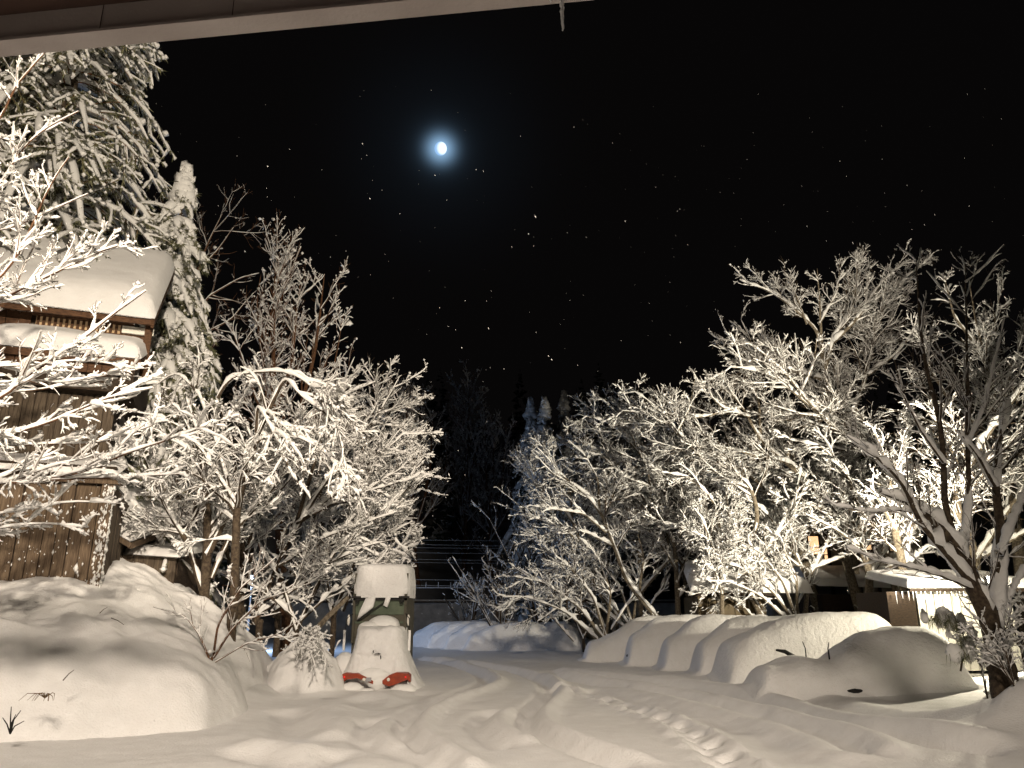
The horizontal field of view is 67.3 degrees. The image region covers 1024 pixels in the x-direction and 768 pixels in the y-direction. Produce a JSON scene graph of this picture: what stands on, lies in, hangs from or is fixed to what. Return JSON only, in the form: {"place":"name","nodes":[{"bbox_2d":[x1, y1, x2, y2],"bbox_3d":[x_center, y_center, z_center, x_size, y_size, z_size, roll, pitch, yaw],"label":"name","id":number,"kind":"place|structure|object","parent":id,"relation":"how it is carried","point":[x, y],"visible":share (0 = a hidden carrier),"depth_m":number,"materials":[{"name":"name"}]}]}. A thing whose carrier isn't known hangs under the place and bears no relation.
{"place":"outdoors","nodes":[
{"label":"outdoors","id":0,"kind":"place"},
{"bbox_2d":[246,574,252,630],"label":"street lamp","id":1,"kind":"object","parent":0,"point":[248,620],"visible":0.12,"depth_m":45.40,"materials":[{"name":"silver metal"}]},
{"bbox_2d":[0,0,588,56],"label":"porch eave","id":2,"kind":"object","parent":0,"point":[34,26],"visible":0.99,"depth_m":2.96,"materials":[{"name":"paint"}]},
{"bbox_2d":[560,0,564,30],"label":"icicle","id":3,"kind":"object","parent":2,"relation":"hanging from","point":[562,7],"visible":1,"depth_m":2.78,"materials":[{"name":"white"}]},
{"bbox_2d":[385,543,486,545],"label":"power line","id":4,"kind":"object","parent":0,"point":[462,545],"visible":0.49,"depth_m":62.84,"materials":[{"name":"grey metal"}]},
{"bbox_2d":[416,582,480,587],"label":"guard rail","id":5,"kind":"object","parent":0,"point":[440,587],"visible":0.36,"depth_m":58.00,"materials":[{"name":"grey metal"}]},
{"bbox_2d":[416,579,527,580],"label":"power line","id":6,"kind":"object","parent":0,"point":[457,580],"visible":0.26,"depth_m":62.05,"materials":[{"name":"grey metal"}]},
{"bbox_2d":[372,538,572,540],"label":"power line","id":7,"kind":"object","parent":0,"point":[454,540],"visible":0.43,"depth_m":62.94,"materials":[{"name":"grey"}]},
{"bbox_2d":[405,552,540,553],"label":"power line","id":8,"kind":"object","parent":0,"point":[491,553],"visible":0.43,"depth_m":62.65,"materials":[{"name":"grey"}]},
{"bbox_2d":[408,547,538,548],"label":"power line","id":9,"kind":"object","parent":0,"point":[484,548],"visible":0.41,"depth_m":62.76,"materials":[{"name":"grey"}]},
{"bbox_2d":[416,585,572,586],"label":"power line","id":10,"kind":"object","parent":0,"point":[451,585],"visible":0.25,"depth_m":61.92,"materials":[{"name":"grey"}]},
{"bbox_2d":[5,90,1013,721],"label":"falling snow","id":11,"kind":"structure","parent":0,"point":[529,312],"depth_m":7.66,"materials":[{"name":"white snow"}]},
{"bbox_2d":[0,636,1023,767],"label":"snow ground","id":12,"kind":"structure","parent":0,"point":[513,709],"depth_m":14.64,"materials":[{"name":"white snow"}]},
{"bbox_2d":[0,227,174,586],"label":"barn","id":13,"kind":"structure","parent":12,"relation":"on","point":[58,551],"depth_m":20.64,"materials":[{"name":"beige wood"}]},
{"bbox_2d":[32,312,134,335],"bbox_3d":[-12.427,-1.697,22.294,2.634,0.507,0.235,6,-18,-20],"label":"railing","id":14,"kind":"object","parent":13,"relation":"in","point":[78,323],"depth_m":22.22,"materials":[{"name":"beige wood"}]},
{"bbox_2d":[0,42,202,574],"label":"cedar tree","id":15,"kind":"object","parent":12,"relation":"on","point":[72,86],"visible":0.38,"depth_m":27.68,"materials":[{"name":"white plant"}]},
{"bbox_2d":[0,53,239,541],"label":"snowy tree","id":16,"kind":"object","parent":12,"relation":"on","point":[27,376],"visible":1,"depth_m":12.22,"materials":[{"name":"white snow"}]},
{"bbox_2d":[0,549,272,742],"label":"snow bank","id":17,"kind":"structure","parent":12,"relation":"on","point":[143,668],"depth_m":15.81,"materials":[{"name":"white snow"}]},
{"bbox_2d":[3,707,23,733],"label":"dead stalks","id":18,"kind":"object","parent":17,"relation":"on","point":[10,729],"visible":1,"depth_m":12.64,"materials":[{"name":"brown plant"}]},
{"bbox_2d":[21,692,54,700],"bbox_3d":[-8.120,5.382,13.243,0.603,0.122,0.338,0,-16,0],"label":"grass tuft","id":19,"kind":"object","parent":17,"relation":"on","point":[44,696],"visible":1,"depth_m":13.25,"materials":[{"name":"brown plant"}]},
{"bbox_2d":[117,483,202,594],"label":"shed","id":20,"kind":"structure","parent":12,"relation":"on","point":[151,555],"depth_m":22.34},
{"bbox_2d":[124,160,247,613],"bbox_3d":[-12.989,1.147,28.369,7.803,20.875,7.512,0,-16,0],"label":"fir tree","id":21,"kind":"object","parent":12,"relation":"on","point":[180,331],"visible":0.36,"depth_m":28.64,"materials":[{"name":"white plant"}]},
{"bbox_2d":[126,392,264,558],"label":"snowy tree","id":22,"kind":"object","parent":12,"relation":"on","point":[177,454],"visible":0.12,"depth_m":25.17,"materials":[{"name":"white snow"}]},
{"bbox_2d":[154,183,266,433],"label":"bare tree","id":23,"kind":"object","parent":12,"relation":"on","point":[214,281],"visible":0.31,"depth_m":41.43,"materials":[{"name":"brown plant"}]},
{"bbox_2d":[114,351,311,599],"bbox_3d":[-8.656,3.538,22.357,5.459,9.179,2.980,2,-17,-7],"label":"snowy tree","id":24,"kind":"object","parent":12,"relation":"on","point":[207,573],"visible":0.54,"depth_m":21.89,"materials":[{"name":"white snow"}]},
{"bbox_2d":[154,550,304,662],"bbox_3d":[-6.629,5.897,17.821,3.426,4.233,1.428,0,-16,0],"label":"snowy shrub","id":25,"kind":"object","parent":12,"relation":"on","point":[257,603],"visible":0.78,"depth_m":17.89,"materials":[{"name":"white snow"}]},
{"bbox_2d":[111,332,378,641],"bbox_3d":[-7.581,3.071,20.985,7.462,9.972,4.515,4,-17,-13],"label":"snowy tree","id":26,"kind":"object","parent":12,"relation":"on","point":[248,469],"visible":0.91,"depth_m":20.87,"materials":[{"name":"white snow"}]},
{"bbox_2d":[170,377,325,623],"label":"snowy tree","id":27,"kind":"object","parent":12,"relation":"on","point":[251,546],"visible":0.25,"depth_m":26.78,"materials":[{"name":"white snow"}]},
{"bbox_2d":[212,208,367,652],"bbox_3d":[-10.068,1.920,33.986,6.940,20.745,4.344,0,-16,0],"label":"bare tree","id":28,"kind":"object","parent":12,"relation":"on","point":[273,316],"visible":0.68,"depth_m":35.12,"materials":[{"name":"brown plant"}]},
{"bbox_2d":[267,639,348,698],"bbox_3d":[-5.998,8.058,22.227,3.040,1.577,3.520,0,-16,0],"label":"snow drift","id":29,"kind":"object","parent":12,"relation":"on","point":[286,676],"visible":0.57,"depth_m":21.23,"materials":[{"name":"white snow"}]},
{"bbox_2d":[276,616,332,677],"bbox_3d":[-5.559,7.673,21.069,1.634,2.544,1.491,0,-16,0],"label":"snowy shrub","id":30,"kind":"object","parent":29,"relation":"on","point":[314,636],"visible":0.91,"depth_m":20.95,"materials":[{"name":"white plant"}]},
{"bbox_2d":[216,444,400,649],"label":"snowy tree","id":31,"kind":"object","parent":12,"relation":"on","point":[347,582],"visible":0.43,"depth_m":26.33,"materials":[{"name":"white snow"}]},
{"bbox_2d":[312,596,348,629],"bbox_3d":[-5.209,6.611,21.821,1.131,1.165,0.162,0,-16,0],"label":"leaning pole","id":32,"kind":"object","parent":12,"relation":"on","point":[330,614],"visible":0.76,"depth_m":21.81,"materials":[{"name":"brown wood"}]},
{"bbox_2d":[255,414,440,656],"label":"snowy tree","id":33,"kind":"object","parent":12,"relation":"on","point":[400,518],"visible":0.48,"depth_m":28.39,"materials":[{"name":"white snow"}]},
{"bbox_2d":[251,354,450,648],"bbox_3d":[-5.612,4.154,27.799,6.994,11.618,4.426,0,-16,0],"label":"snowy tree","id":34,"kind":"object","parent":12,"relation":"on","point":[308,507],"visible":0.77,"depth_m":27.31,"materials":[{"name":"white snow"}]},
{"bbox_2d":[271,384,447,656],"bbox_3d":[-5.999,5.018,30.721,6.644,11.037,4.205,3,-17,-11],"label":"snowy tree","id":35,"kind":"object","parent":12,"relation":"on","point":[277,617],"visible":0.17,"depth_m":30.35,"materials":[{"name":"white snow"}]},
{"bbox_2d":[336,564,424,691],"bbox_3d":[-4.040,7.648,24.416,2.780,3.822,4.109,0,-16,0],"label":"truck","id":36,"kind":"object","parent":12,"relation":"on","point":[379,657],"visible":0.91,"depth_m":23.68,"materials":[{"name":"green paint"}]},
{"bbox_2d":[385,372,459,584],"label":"bare tree","id":37,"kind":"object","parent":12,"relation":"on","point":[439,489],"visible":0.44,"depth_m":96.39,"materials":[{"name":"brown plant"}]},
{"bbox_2d":[413,620,477,646],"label":"snow covered car","id":38,"kind":"object","parent":12,"relation":"on","point":[422,637],"visible":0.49,"depth_m":50.53,"materials":[{"name":"white snow"}]},
{"bbox_2d":[424,621,477,648],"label":"snow covered car","id":39,"kind":"object","parent":12,"relation":"on","point":[438,639],"visible":0.35,"depth_m":48.53,"materials":[{"name":"white snow"}]},
{"bbox_2d":[433,359,495,569],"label":"bare tree","id":40,"kind":"object","parent":12,"relation":"on","point":[465,491],"visible":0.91,"depth_m":103.31,"materials":[{"name":"black plant"}]},
{"bbox_2d":[443,568,491,620],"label":"bare tree","id":41,"kind":"object","parent":12,"relation":"on","point":[475,606],"visible":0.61,"depth_m":55.58,"materials":[{"name":"grey plant"}]},
{"bbox_2d":[440,621,517,649],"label":"snow covered car","id":42,"kind":"object","parent":12,"relation":"on","point":[457,640],"visible":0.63,"depth_m":47.29,"materials":[{"name":"white snow"}]},
{"bbox_2d":[291,600,682,638],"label":"boarded building","id":43,"kind":"structure","parent":12,"relation":"on","point":[426,612],"depth_m":65.11,"materials":[{"name":"grey paint"}]},
{"bbox_2d":[460,397,521,576],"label":"bare tree","id":44,"kind":"object","parent":12,"relation":"on","point":[488,494],"visible":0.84,"depth_m":99.44,"materials":[{"name":"black plant"}]},
{"bbox_2d":[447,539,552,625],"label":"bare tree","id":45,"kind":"object","parent":12,"relation":"on","point":[498,615],"visible":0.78,"depth_m":47.81,"materials":[{"name":"grey plant"}]},
{"bbox_2d":[460,621,585,650],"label":"snow covered car","id":46,"kind":"object","parent":12,"relation":"on","point":[551,636],"visible":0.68,"depth_m":45.25,"materials":[{"name":"white snow"}]},
{"bbox_2d":[495,396,550,599],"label":"fir tree","id":47,"kind":"object","parent":12,"relation":"on","point":[529,415],"visible":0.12,"depth_m":74.09,"materials":[{"name":"white plant"}]},
{"bbox_2d":[471,499,579,621],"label":"bare tree","id":48,"kind":"object","parent":12,"relation":"on","point":[535,618],"visible":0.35,"depth_m":50.15,"materials":[{"name":"grey plant"}]},
{"bbox_2d":[502,396,595,639],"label":"fir tree","id":49,"kind":"object","parent":12,"relation":"on","point":[544,416],"visible":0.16,"depth_m":68.79,"materials":[{"name":"white plant"}]},
{"bbox_2d":[491,453,636,651],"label":"bare tree","id":50,"kind":"object","parent":12,"relation":"on","point":[583,633],"visible":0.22,"depth_m":44.43,"materials":[{"name":"grey plant"}]},
{"bbox_2d":[486,534,650,641],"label":"snowy tree","id":51,"kind":"object","parent":12,"relation":"on","point":[569,570],"visible":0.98,"depth_m":38.06,"materials":[{"name":"white plant"}]},
{"bbox_2d":[507,444,632,631],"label":"snowy tree","id":52,"kind":"object","parent":12,"relation":"on","point":[536,484],"visible":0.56,"depth_m":42.27,"materials":[{"name":"white snow"}]},
{"bbox_2d":[555,389,600,599],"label":"fir tree","id":53,"kind":"object","parent":12,"relation":"on","point":[563,408],"visible":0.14,"depth_m":81.56,"materials":[{"name":"white plant"}]},
{"bbox_2d":[520,431,670,615],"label":"snowy tree","id":54,"kind":"object","parent":12,"relation":"on","point":[632,519],"visible":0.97,"depth_m":38.96,"materials":[{"name":"white snow"}]},
{"bbox_2d":[521,531,671,627],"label":"snowy tree","id":55,"kind":"object","parent":12,"relation":"on","point":[612,574],"visible":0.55,"depth_m":41.07,"materials":[{"name":"white plant"}]},
{"bbox_2d":[577,615,661,662],"bbox_3d":[5.925,11.992,36.199,5.700,2.099,2.500,0,-17,2],"label":"snow covered car","id":56,"kind":"object","parent":12,"relation":"on","point":[610,647],"visible":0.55,"depth_m":35.35,"materials":[{"name":"white snow"}]},
{"bbox_2d":[520,402,723,617],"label":"snowy tree","id":57,"kind":"object","parent":12,"relation":"on","point":[659,569],"visible":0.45,"depth_m":42.39,"materials":[{"name":"white snow"}]},
{"bbox_2d":[562,382,741,596],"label":"snowy tree","id":58,"kind":"object","parent":12,"relation":"on","point":[638,485],"visible":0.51,"depth_m":41.89,"materials":[{"name":"white snow"}]},
{"bbox_2d":[618,614,701,666],"bbox_3d":[7.539,11.230,33.749,5.700,2.161,2.500,-1,-17,3],"label":"snow covered car","id":59,"kind":"object","parent":12,"relation":"on","point":[644,645],"visible":0.45,"depth_m":33.07,"materials":[{"name":"white snow"}]},
{"bbox_2d":[568,417,758,614],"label":"snowy tree","id":60,"kind":"object","parent":12,"relation":"on","point":[592,448],"visible":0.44,"depth_m":41.25,"materials":[{"name":"white snow"}]},
{"bbox_2d":[593,373,817,614],"bbox_3d":[9.477,6.405,37.114,10.851,14.257,5.284,0,-16,0],"label":"snowy tree","id":61,"kind":"object","parent":12,"relation":"on","point":[697,449],"visible":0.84,"depth_m":37.17,"materials":[{"name":"white snow"}]},
{"bbox_2d":[651,614,766,670],"bbox_3d":[8.606,10.542,31.452,5.700,2.172,2.500,0,-17,2],"label":"snow covered car","id":62,"kind":"object","parent":12,"relation":"on","point":[677,649],"visible":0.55,"depth_m":30.81,"materials":[{"name":"white snow"}]},
{"bbox_2d":[678,474,773,614],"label":"snowy tree","id":63,"kind":"object","parent":12,"relation":"on","point":[709,565],"visible":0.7,"depth_m":34.91,"materials":[{"name":"white snow"}]},
{"bbox_2d":[683,615,786,675],"bbox_3d":[9.228,9.588,28.208,5.700,2.197,2.500,0,-17,2],"label":"snow covered car","id":64,"kind":"object","parent":12,"relation":"on","point":[704,656],"visible":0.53,"depth_m":27.80,"materials":[{"name":"white snow"}]},
{"bbox_2d":[619,379,852,611],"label":"snowy tree","id":65,"kind":"object","parent":12,"relation":"on","point":[764,489],"visible":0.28,"depth_m":43.62,"materials":[{"name":"white snow"}]},
{"bbox_2d":[684,560,813,614],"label":"shed","id":66,"kind":"structure","parent":12,"relation":"on","point":[695,583],"depth_m":36.09,"materials":[{"name":"beige metal"}]},
{"bbox_2d":[678,520,823,615],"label":"snowy tree","id":67,"kind":"object","parent":12,"relation":"on","point":[754,549],"visible":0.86,"depth_m":35.03,"materials":[{"name":"white plant"}]},
{"bbox_2d":[636,353,893,611],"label":"snowy tree","id":68,"kind":"object","parent":12,"relation":"on","point":[780,456],"visible":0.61,"depth_m":40.15,"materials":[{"name":"white snow"}]},
{"bbox_2d":[705,612,890,683],"bbox_3d":[10.135,8.965,26.139,6.800,2.359,2.688,0,-17,-1],"label":"snow covered car","id":69,"kind":"object","parent":12,"relation":"on","point":[739,658],"visible":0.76,"depth_m":25.40,"materials":[{"name":"white snow"}]},
{"bbox_2d":[722,445,889,612],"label":"snowy tree","id":70,"kind":"object","parent":12,"relation":"on","point":[793,546],"visible":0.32,"depth_m":37.57,"materials":[{"name":"white snow"}]},
{"bbox_2d":[707,238,938,593],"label":"snowy tree","id":71,"kind":"object","parent":12,"relation":"on","point":[855,318],"visible":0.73,"depth_m":45.32,"materials":[{"name":"white snow"}]},
{"bbox_2d":[697,321,963,590],"bbox_3d":[16.277,5.558,38.262,13.564,17.821,6.605,2,-17,-5],"label":"snowy tree","id":72,"kind":"object","parent":12,"relation":"on","point":[781,355],"visible":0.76,"depth_m":38.69,"materials":[{"name":"white snow"}]},
{"bbox_2d":[741,488,933,615],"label":"house","id":73,"kind":"structure","parent":12,"relation":"on","point":[833,595],"depth_m":43.35,"materials":[{"name":"grey paint"}]},
{"bbox_2d":[805,534,820,555],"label":"window","id":74,"kind":"structure","parent":73,"relation":"in","point":[817,541],"depth_m":44.18,"materials":[{"name":"beige glass"}]},
{"bbox_2d":[821,544,832,562],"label":"window","id":75,"kind":"structure","parent":73,"relation":"in","point":[825,556],"depth_m":43.95,"materials":[{"name":"beige glass"}]},
{"bbox_2d":[866,544,873,550],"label":"window","id":76,"kind":"structure","parent":73,"relation":"in","point":[869,546],"depth_m":44.08,"materials":[{"name":"beige glass"}]},
{"bbox_2d":[736,626,988,700],"bbox_3d":[9.678,7.889,21.804,6.400,1.959,2.500,0,-16,0],"label":"snow covered car","id":77,"kind":"object","parent":12,"relation":"on","point":[892,661],"visible":0.98,"depth_m":20.80,"materials":[{"name":"white snow"}]},
{"bbox_2d":[805,435,976,592],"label":"snowy tree","id":78,"kind":"object","parent":12,"relation":"on","point":[858,541],"visible":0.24,"depth_m":35.88,"materials":[{"name":"white snow"}]},
{"bbox_2d":[851,405,962,590],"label":"snowy tree","id":79,"kind":"object","parent":12,"relation":"on","point":[894,521],"visible":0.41,"depth_m":32.81,"materials":[{"name":"white snow"}]},
{"bbox_2d":[823,243,1023,698],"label":"snowy tree","id":80,"kind":"object","parent":12,"relation":"on","point":[948,541],"visible":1,"depth_m":15.47,"materials":[{"name":"white snow"}]},
{"bbox_2d":[856,569,1023,670],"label":"outbuilding","id":81,"kind":"structure","parent":12,"relation":"on","point":[898,608],"depth_m":27.85,"materials":[{"name":"white"}]},
{"bbox_2d":[856,592,918,626],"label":"wall","id":82,"kind":"structure","parent":81,"relation":"in","point":[883,604],"depth_m":27.94,"materials":[{"name":"brown wood"}]},
{"bbox_2d":[866,348,1023,569],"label":"snowy tree","id":83,"kind":"object","parent":12,"relation":"on","point":[956,510],"visible":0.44,"depth_m":31.59,"materials":[{"name":"white snow"}]},
{"bbox_2d":[874,265,1023,645],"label":"snowy tree","id":84,"kind":"object","parent":12,"relation":"on","point":[983,352],"visible":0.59,"depth_m":37.99,"materials":[{"name":"white snow"}]},
{"bbox_2d":[918,606,979,671],"bbox_3d":[9.124,5.256,15.886,1.227,1.296,0.872,6,-18,-19],"label":"shrub","id":85,"kind":"object","parent":12,"relation":"on","point":[947,619],"visible":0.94,"depth_m":15.92,"materials":[{"name":"white plant"}]},
{"bbox_2d":[945,631,989,698],"bbox_3d":[9.871,6.002,16.003,1.556,2.193,1.074,10,-19,-30],"label":"snowy shrub","id":86,"kind":"object","parent":12,"relation":"on","point":[949,635],"visible":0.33,"depth_m":15.92,"materials":[{"name":"white plant"}]},
{"bbox_2d":[948,565,1023,671],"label":"snowy shrub","id":87,"kind":"object","parent":12,"relation":"on","point":[1018,597],"visible":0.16,"depth_m":17.02,"materials":[{"name":"white snow"}]},
{"bbox_2d":[957,596,1023,685],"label":"snowy shrub","id":88,"kind":"object","parent":12,"relation":"on","point":[1004,645],"visible":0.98,"depth_m":14.13,"materials":[{"name":"white plant"}]},
{"bbox_2d":[0,0,1023,431],"label":"sky","id":89,"kind":"structure","parent":0,"point":[756,126],"materials":[{"name":"black"}]},
{"bbox_2d":[435,142,446,155],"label":"moon","id":90,"kind":"object","parent":89,"relation":"in","point":[440,148],"visible":1,"depth_m":1026.41,"materials":[{"name":"grey"}]},
{"bbox_2d":[128,410,1023,636],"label":"hill","id":91,"kind":"structure","parent":0,"point":[440,570],"depth_m":107.16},
{"bbox_2d":[199,362,1021,599],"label":"hill forest","id":92,"kind":"object","parent":91,"relation":"on","point":[438,535],"visible":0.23,"depth_m":146.35,"materials":[{"name":"plant"}]}
]}

